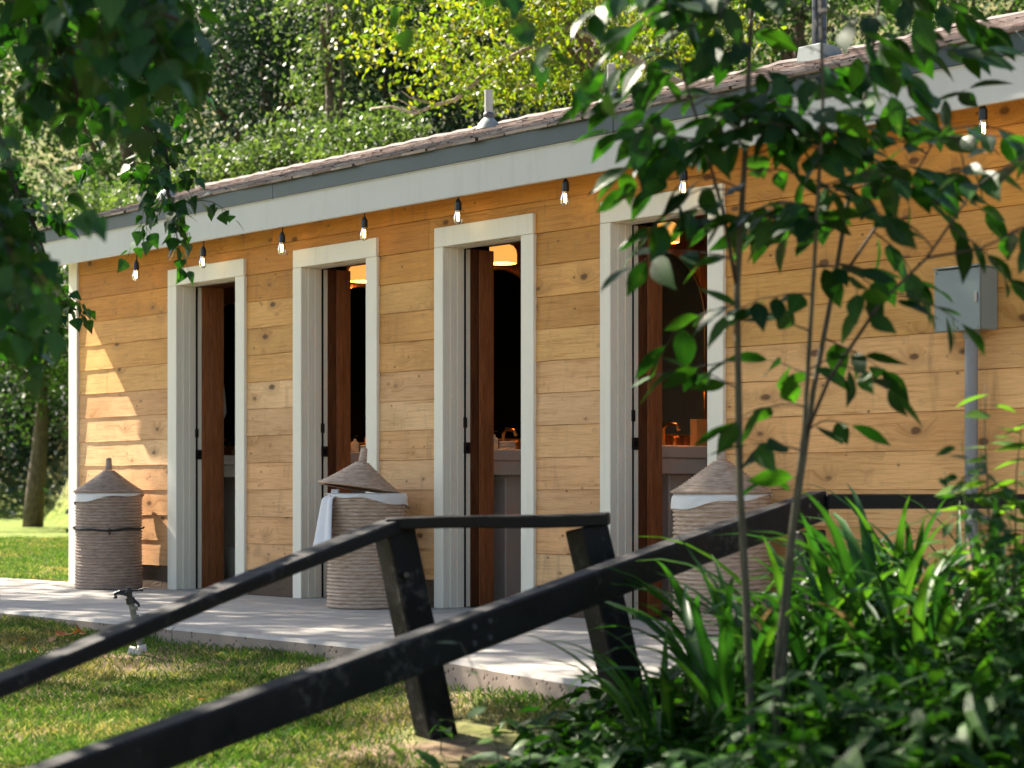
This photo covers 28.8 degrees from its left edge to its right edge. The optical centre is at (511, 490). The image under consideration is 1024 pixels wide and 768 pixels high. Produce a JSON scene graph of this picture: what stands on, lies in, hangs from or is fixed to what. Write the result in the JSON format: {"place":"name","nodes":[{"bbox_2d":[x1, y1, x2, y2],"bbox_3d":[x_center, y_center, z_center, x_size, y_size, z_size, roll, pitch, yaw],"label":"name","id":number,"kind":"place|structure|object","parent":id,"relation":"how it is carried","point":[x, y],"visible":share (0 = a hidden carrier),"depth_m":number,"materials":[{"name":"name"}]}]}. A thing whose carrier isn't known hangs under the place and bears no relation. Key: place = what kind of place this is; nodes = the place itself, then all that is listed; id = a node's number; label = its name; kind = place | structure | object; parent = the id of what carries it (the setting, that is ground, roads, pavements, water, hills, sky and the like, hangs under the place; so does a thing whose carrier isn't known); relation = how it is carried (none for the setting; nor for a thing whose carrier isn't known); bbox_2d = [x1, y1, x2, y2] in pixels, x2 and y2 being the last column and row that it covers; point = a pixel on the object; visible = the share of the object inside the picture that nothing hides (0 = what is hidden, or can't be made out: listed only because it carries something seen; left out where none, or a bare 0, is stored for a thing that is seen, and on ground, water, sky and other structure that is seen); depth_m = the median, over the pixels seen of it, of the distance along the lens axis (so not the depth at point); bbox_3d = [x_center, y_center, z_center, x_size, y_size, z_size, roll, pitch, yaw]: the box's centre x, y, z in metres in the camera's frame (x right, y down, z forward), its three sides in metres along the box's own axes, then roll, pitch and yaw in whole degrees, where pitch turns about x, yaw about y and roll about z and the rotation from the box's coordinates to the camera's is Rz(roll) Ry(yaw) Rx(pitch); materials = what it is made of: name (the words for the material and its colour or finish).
{"place":"outdoors","nodes":[
{"label":"outdoors","id":0,"kind":"place"},
{"bbox_2d":[225,547,234,578],"bbox_3d":[-1.907,0.539,14.156,0.200,0.268,0.200,0,0,-41],"label":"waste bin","id":1,"kind":"object","parent":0,"point":[230,555],"visible":0.32,"depth_m":14.13,"materials":[{"name":"grey metal"}]},
{"bbox_2d":[0,556,905,767],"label":"ground","id":2,"kind":"structure","parent":0,"point":[458,748],"depth_m":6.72,"materials":[{"name":"green plant"}]},
{"bbox_2d":[0,535,68,581],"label":"lawn grass","id":3,"kind":"structure","parent":2,"relation":"on","point":[21,558],"depth_m":20.17,"materials":[{"name":"green plant"}]},
{"bbox_2d":[55,631,64,635],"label":"fallen leaf","id":4,"kind":"object","parent":2,"relation":"on","point":[61,633],"visible":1,"depth_m":9.99,"materials":[{"name":"brown plant"}]},
{"bbox_2d":[46,166,139,285],"bbox_3d":[-4.633,-1.455,24.089,2.152,4.949,2.241,0,0,-17],"label":"tall shrub","id":5,"kind":"object","parent":2,"relation":"on","point":[91,204],"visible":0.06,"depth_m":23.72,"materials":[{"name":"green plant"}]},
{"bbox_2d":[113,587,146,655],"bbox_3d":[-1.775,0.637,9.250,0.159,0.374,0.051,0,0,0],"label":"lawn sprinkler","id":6,"kind":"object","parent":2,"relation":"on","point":[131,600],"visible":0.78,"depth_m":9.24,"materials":[{"name":"grey metal"}]},
{"bbox_2d":[0,0,291,518],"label":"woodland edge","id":7,"kind":"object","parent":2,"relation":"on","point":[16,465],"visible":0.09,"depth_m":52.70,"materials":[{"name":"green plant"}]},
{"bbox_2d":[88,147,226,210],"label":"tall shrub","id":8,"kind":"object","parent":2,"relation":"on","point":[129,200],"visible":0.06,"depth_m":22.88,"materials":[{"name":"green plant"}]},
{"bbox_2d":[171,131,261,191],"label":"tall shrub","id":9,"kind":"object","parent":2,"relation":"on","point":[222,163],"visible":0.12,"depth_m":23.12,"materials":[{"name":"green plant"}]},
{"bbox_2d":[208,102,349,179],"bbox_3d":[-2.620,-1.909,22.935,1.690,5.065,1.647,0,0,-12],"label":"tall shrub","id":10,"kind":"object","parent":2,"relation":"on","point":[276,155],"visible":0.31,"depth_m":22.79,"materials":[{"name":"green plant"}]},
{"bbox_2d":[0,0,616,400],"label":"poplar tree","id":11,"kind":"object","parent":2,"relation":"on","point":[89,64],"visible":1,"depth_m":4.75,"materials":[{"name":"green plant"}]},
{"bbox_2d":[0,512,642,739],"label":"timber rail","id":12,"kind":"object","parent":2,"relation":"on","point":[395,540],"visible":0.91,"depth_m":6.55,"materials":[{"name":"black wood"}]},
{"bbox_2d":[287,106,421,163],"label":"tall shrub","id":13,"kind":"object","parent":2,"relation":"on","point":[328,147],"visible":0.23,"depth_m":21.82,"materials":[{"name":"green plant"}]},
{"bbox_2d":[0,577,743,707],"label":"walkway","id":14,"kind":"structure","parent":2,"relation":"on","point":[310,626],"depth_m":9.81,"materials":[{"name":"concrete"}]},
{"bbox_2d":[73,458,144,588],"bbox_3d":[-2.801,0.224,13.831,0.493,0.905,0.493,0,0,-41],"label":"laundry hamper","id":15,"kind":"object","parent":14,"relation":"on","point":[108,527],"visible":1,"depth_m":13.64,"materials":[{"name":"grey wicker"}]},
{"bbox_2d":[318,447,407,608],"bbox_3d":[-0.867,0.212,11.573,0.527,0.927,0.497,0,0,-41],"label":"laundry hamper","id":16,"kind":"object","parent":14,"relation":"on","point":[355,579],"visible":0.69,"depth_m":11.38,"materials":[{"name":"wicker"}]},
{"bbox_2d":[313,489,339,544],"bbox_3d":[-1.079,0.180,11.425,0.164,0.376,0.248,0,0,11],"label":"bath towel","id":17,"kind":"object","parent":16,"relation":"hanging from","point":[323,533],"visible":0.87,"depth_m":11.43,"materials":[{"name":"white fabric"}]},
{"bbox_2d":[670,450,773,635],"bbox_3d":[1.000,0.224,9.496,0.493,0.905,0.493,0,0,-41],"label":"laundry hamper","id":18,"kind":"object","parent":14,"relation":"on","point":[706,496],"visible":0.52,"depth_m":9.32,"materials":[{"name":"wicker"}]},
{"bbox_2d":[312,84,454,150],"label":"tall shrub","id":19,"kind":"object","parent":2,"relation":"on","point":[401,131],"visible":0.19,"depth_m":22.30,"materials":[{"name":"green plant"}]},
{"bbox_2d":[387,736,406,767],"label":"seedling","id":20,"kind":"object","parent":2,"relation":"on","point":[396,749],"visible":1,"depth_m":4.99,"materials":[{"name":"green plant"}]},
{"bbox_2d":[437,641,501,767],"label":"seedling","id":21,"kind":"object","parent":2,"relation":"on","point":[475,711],"visible":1,"depth_m":5.12,"materials":[{"name":"green plant"}]},
{"bbox_2d":[43,22,906,532],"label":"undergrowth","id":22,"kind":"object","parent":2,"relation":"on","point":[295,108],"visible":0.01,"depth_m":40.30,"materials":[{"name":"green plant"}]},
{"bbox_2d":[25,491,1023,767],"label":"timber rail","id":23,"kind":"object","parent":2,"relation":"on","point":[183,737],"visible":0.84,"depth_m":5.45,"materials":[{"name":"black wood"}]},
{"bbox_2d":[507,703,546,767],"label":"seedling","id":24,"kind":"object","parent":2,"relation":"on","point":[521,742],"visible":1,"depth_m":5.76,"materials":[{"name":"green plant"}]},
{"bbox_2d":[32,0,1023,623],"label":"restroom building","id":25,"kind":"structure","parent":2,"relation":"on","point":[146,384],"depth_m":11.48,"materials":[{"name":"brown wood"}]},
{"bbox_2d":[224,389,225,417],"bbox_3d":[-2.074,-0.655,14.152,0.094,0.370,0.030,0,0,-41],"label":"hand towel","id":26,"kind":"object","parent":25,"relation":"hanging from","point":[224,404],"visible":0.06,"depth_m":14.17,"materials":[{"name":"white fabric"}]},
{"bbox_2d":[224,447,234,579],"bbox_3d":[-1.853,0.142,14.474,0.900,1.065,0.348,0,0,-41],"label":"washbasin","id":27,"kind":"object","parent":25,"relation":"on","point":[229,500],"visible":0.15,"depth_m":14.39,"materials":[{"name":"grey metal"}]},
{"bbox_2d":[224,302,234,446],"bbox_3d":[-1.978,-0.850,14.585,0.770,1.072,0.016,0,0,-41],"label":"arched mirror","id":28,"kind":"object","parent":25,"relation":"attached to","point":[229,367],"visible":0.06,"depth_m":14.51,"materials":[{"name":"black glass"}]},
{"bbox_2d":[349,265,365,282],"bbox_3d":[-1.007,-1.495,13.301,0.218,0.203,0.194,0,0,10],"label":"wall lamp","id":29,"kind":"object","parent":25,"relation":"attached to","point":[358,274],"visible":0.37,"depth_m":13.21,"materials":[{"name":"orange glass"}]},
{"bbox_2d":[351,436,365,492],"bbox_3d":[-0.880,0.142,13.366,0.900,1.065,0.348,0,0,-41],"label":"washbasin","id":30,"kind":"object","parent":25,"relation":"on","point":[355,457],"visible":0.03,"depth_m":13.02,"materials":[{"name":"grey"}]},
{"bbox_2d":[351,435,358,451],"bbox_3d":[-1.038,-0.307,13.167,0.055,0.113,0.054,0,0,5],"label":"soap bottle","id":31,"kind":"object","parent":30,"relation":"on","point":[354,445],"visible":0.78,"depth_m":13.15,"materials":[{"name":"beige plastic"}]},
{"bbox_2d":[351,286,365,443],"bbox_3d":[-1.005,-0.850,13.477,0.770,1.072,0.016,0,0,-41],"label":"arched mirror","id":32,"kind":"object","parent":25,"relation":"attached to","point":[358,360],"visible":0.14,"depth_m":13.45,"materials":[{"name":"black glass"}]},
{"bbox_2d":[489,244,516,264],"bbox_3d":[-0.078,-1.495,12.243,0.218,0.203,0.194,0,0,10],"label":"wall lamp","id":33,"kind":"object","parent":25,"relation":"attached to","point":[505,254],"visible":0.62,"depth_m":12.16,"materials":[{"name":"orange glass"}]},
{"bbox_2d":[494,268,520,439],"bbox_3d":[-0.076,-0.850,12.419,0.770,1.072,0.016,0,0,-41],"label":"arched mirror","id":34,"kind":"object","parent":25,"relation":"attached to","point":[507,348],"visible":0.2,"depth_m":12.46,"materials":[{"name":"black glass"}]},
{"bbox_2d":[494,427,520,600],"bbox_3d":[0.049,0.142,12.307,0.900,1.065,0.348,0,0,-41],"label":"washbasin","id":35,"kind":"object","parent":25,"relation":"on","point":[507,541],"visible":0.37,"depth_m":12.15,"materials":[{"name":"grey metal"}]},
{"bbox_2d":[494,431,497,448],"bbox_3d":[-0.110,-0.307,12.109,0.055,0.113,0.054,0,0,5],"label":"soap bottle","id":36,"kind":"object","parent":35,"relation":"on","point":[495,442],"visible":0.44,"depth_m":12.09,"materials":[{"name":"beige plastic"}]},
{"bbox_2d":[499,447,515,448],"bbox_3d":[-0.028,-0.258,12.115,0.070,0.016,0.080,0,0,-41],"label":"folded cloth","id":37,"kind":"object","parent":35,"relation":"on","point":[507,447],"visible":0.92,"depth_m":12.09,"materials":[{"name":"white fabric"}]},
{"bbox_2d":[499,444,515,446],"bbox_3d":[-0.028,-0.275,12.115,0.070,0.016,0.080,0,0,-41],"label":"folded cloth","id":38,"kind":"object","parent":37,"relation":"on","point":[507,445],"visible":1,"depth_m":12.10,"materials":[{"name":"white fabric"}]},
{"bbox_2d":[499,441,515,443],"bbox_3d":[-0.028,-0.292,12.115,0.070,0.016,0.080,0,0,-41],"label":"folded cloth","id":39,"kind":"object","parent":38,"relation":"on","point":[507,442],"visible":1,"depth_m":12.09,"materials":[{"name":"white fabric"}]},
{"bbox_2d":[132,106,989,280],"bbox_3d":[-0.292,-1.557,11.123,0.053,0.223,7.038,0,0,-41],"label":"string light","id":40,"kind":"object","parent":25,"relation":"hanging from","point":[982,113],"visible":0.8,"depth_m":11.12,"materials":[{"name":"black"}]},
{"bbox_2d":[657,222,679,243],"bbox_3d":[0.835,-1.495,11.203,0.218,0.203,0.194,0,0,10],"label":"wall lamp","id":41,"kind":"object","parent":25,"relation":"attached to","point":[671,227],"visible":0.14,"depth_m":11.12,"materials":[{"name":"orange glass"}]},
{"bbox_2d":[662,250,704,435],"bbox_3d":[0.837,-0.850,11.379,0.770,1.072,0.016,0,0,-41],"label":"arched mirror","id":42,"kind":"object","parent":25,"relation":"attached to","point":[681,407],"visible":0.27,"depth_m":11.49,"materials":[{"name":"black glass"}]},
{"bbox_2d":[662,421,706,611],"bbox_3d":[0.962,0.142,11.267,0.900,1.065,0.348,0,0,-41],"label":"washbasin","id":43,"kind":"object","parent":25,"relation":"on","point":[681,464],"visible":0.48,"depth_m":11.09,"materials":[{"name":"grey"}]},
{"bbox_2d":[690,419,706,445],"bbox_3d":[1.063,-0.328,11.341,0.090,0.154,0.055,0,0,-41],"label":"amenity box","id":44,"kind":"object","parent":43,"relation":"on","point":[698,429],"visible":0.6,"depth_m":11.32,"materials":[{"name":"brown wood"}]},
{"bbox_2d":[933,264,996,557],"bbox_3d":[1.976,-0.086,8.675,0.148,1.772,0.242,0,0,-41],"label":"electrical box","id":45,"kind":"object","parent":25,"relation":"attached to","point":[974,299],"visible":0.7,"depth_m":8.64,"materials":[{"name":"grey paint"}]},
{"bbox_2d":[305,0,786,127],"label":"locust tree","id":46,"kind":"object","parent":2,"relation":"on","point":[564,18],"visible":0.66,"depth_m":19.18,"materials":[{"name":"green plant"}]},
{"bbox_2d":[523,623,742,760],"bbox_3d":[0.409,0.594,5.907,0.758,0.414,0.824,0,0,-41],"label":"strap leaf plant","id":47,"kind":"object","parent":2,"relation":"on","point":[664,717],"visible":0.57,"depth_m":5.86,"materials":[{"name":"green plant"}]},
{"bbox_2d":[586,529,848,701],"bbox_3d":[0.666,0.419,6.196,0.998,0.603,0.896,0,0,-41],"label":"strap leaf plant","id":48,"kind":"object","parent":2,"relation":"on","point":[675,648],"visible":0.34,"depth_m":6.06,"materials":[{"name":"green plant"}]},
{"bbox_2d":[412,595,1023,767],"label":"ground cover","id":49,"kind":"object","parent":2,"relation":"on","point":[599,737],"visible":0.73,"depth_m":4.90,"materials":[{"name":"green plant"}]},
{"bbox_2d":[571,557,876,751],"bbox_3d":[0.676,0.484,5.605,0.776,0.575,0.894,0,0,30],"label":"strap leaf plant","id":50,"kind":"object","parent":2,"relation":"on","point":[713,684],"visible":0.53,"depth_m":5.55,"materials":[{"name":"green plant"}]},
{"bbox_2d":[556,0,1023,747],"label":"young tree","id":51,"kind":"object","parent":2,"relation":"on","point":[852,150],"visible":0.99,"depth_m":5.26,"materials":[{"name":"green plant"}]},
{"bbox_2d":[657,535,932,717],"bbox_3d":[0.851,0.408,5.732,0.936,0.572,0.843,0,0,-41],"label":"strap leaf plant","id":52,"kind":"object","parent":2,"relation":"on","point":[798,650],"visible":0.39,"depth_m":5.62,"materials":[{"name":"green plant"}]},
{"bbox_2d":[637,520,962,667],"bbox_3d":[0.943,0.389,6.298,1.181,0.594,1.115,0,0,-41],"label":"strap leaf plant","id":53,"kind":"object","parent":2,"relation":"on","point":[765,601],"visible":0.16,"depth_m":6.29,"materials":[{"name":"green plant"}]},
{"bbox_2d":[701,483,1019,675],"bbox_3d":[1.033,0.309,5.817,1.248,0.668,0.839,0,0,-16],"label":"strap leaf plant","id":54,"kind":"object","parent":2,"relation":"on","point":[851,559],"visible":0.29,"depth_m":5.79,"materials":[{"name":"green plant"}]},
{"bbox_2d":[719,483,1022,611],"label":"strap leaf plant","id":55,"kind":"object","parent":2,"relation":"on","point":[897,548],"visible":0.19,"depth_m":6.03,"materials":[{"name":"green plant"}]},
{"bbox_2d":[758,524,1023,696],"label":"strap leaf plant","id":56,"kind":"object","parent":2,"relation":"on","point":[918,612],"visible":0.45,"depth_m":5.39,"materials":[{"name":"green plant"}]},
{"bbox_2d":[770,498,1023,669],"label":"strap leaf plant","id":57,"kind":"object","parent":2,"relation":"on","point":[967,594],"visible":0.22,"depth_m":5.64,"materials":[{"name":"green plant"}]},
{"bbox_2d":[821,687,1023,767],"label":"leafy bush","id":58,"kind":"object","parent":2,"relation":"on","point":[876,723],"visible":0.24,"depth_m":4.70,"materials":[{"name":"green plant"}]},
{"bbox_2d":[837,494,1023,602],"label":"strap leaf plant","id":59,"kind":"object","parent":2,"relation":"on","point":[956,541],"visible":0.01,"depth_m":6.55,"materials":[{"name":"green plant"}]},
{"bbox_2d":[871,612,1023,765],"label":"leafy bush","id":60,"kind":"object","parent":2,"relation":"on","point":[963,667],"visible":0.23,"depth_m":4.85,"materials":[{"name":"green plant"}]},
{"bbox_2d":[913,384,1023,656],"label":"lime shoot","id":61,"kind":"object","parent":2,"relation":"on","point":[980,414],"visible":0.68,"depth_m":5.56,"materials":[{"name":"green plant"}]},
{"bbox_2d":[918,443,1023,689],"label":"leafy bush","id":62,"kind":"object","parent":2,"relation":"on","point":[1006,562],"visible":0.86,"depth_m":5.18,"materials":[{"name":"green plant"}]},
{"bbox_2d":[0,0,1023,547],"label":"hillside","id":63,"kind":"structure","parent":0,"point":[56,520],"depth_m":53.71,"materials":[{"name":"green plant"}]},
{"bbox_2d":[0,216,68,526],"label":"lawn tree","id":64,"kind":"object","parent":63,"relation":"on","point":[33,514],"visible":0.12,"depth_m":39.88,"materials":[{"name":"green plant"}]},
{"bbox_2d":[0,222,68,497],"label":"tree","id":65,"kind":"object","parent":63,"relation":"on","point":[11,385],"visible":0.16,"depth_m":54.66,"materials":[{"name":"green plant"}]},
{"bbox_2d":[0,265,68,472],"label":"tree","id":66,"kind":"object","parent":63,"relation":"on","point":[13,420],"visible":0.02,"depth_m":54.67,"materials":[{"name":"green plant"}]},
{"bbox_2d":[0,19,170,325],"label":"maple tree","id":67,"kind":"object","parent":63,"relation":"on","point":[48,141],"visible":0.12,"depth_m":35.56,"materials":[{"name":"green plant"}]},
{"bbox_2d":[0,0,307,215],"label":"maple tree","id":68,"kind":"object","parent":63,"relation":"on","point":[105,174],"visible":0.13,"depth_m":32.62,"materials":[{"name":"green plant"}]},
{"bbox_2d":[87,0,454,190],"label":"oak tree","id":69,"kind":"object","parent":63,"relation":"on","point":[231,75],"visible":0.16,"depth_m":28.53,"materials":[{"name":"green plant"}]},
{"bbox_2d":[236,0,416,151],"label":"ivy tree","id":70,"kind":"object","parent":63,"relation":"on","point":[326,34],"visible":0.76,"depth_m":24.41,"materials":[{"name":"green plant"}]},
{"bbox_2d":[186,0,569,160],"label":"oak tree","id":71,"kind":"object","parent":63,"relation":"on","point":[244,13],"visible":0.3,"depth_m":26.57,"materials":[{"name":"green plant"}]},
{"bbox_2d":[376,0,763,133],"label":"oak tree","id":72,"kind":"object","parent":63,"relation":"on","point":[518,105],"visible":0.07,"depth_m":26.27,"materials":[{"name":"green plant"}]},
{"bbox_2d":[587,0,1023,77],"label":"maple tree","id":73,"kind":"object","parent":63,"relation":"on","point":[800,22],"visible":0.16,"depth_m":25.62,"materials":[{"name":"green plant"}]},
{"bbox_2d":[786,0,1023,51],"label":"maple tree","id":74,"kind":"object","parent":63,"relation":"on","point":[1015,6],"visible":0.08,"depth_m":26.21,"materials":[{"name":"green plant"}]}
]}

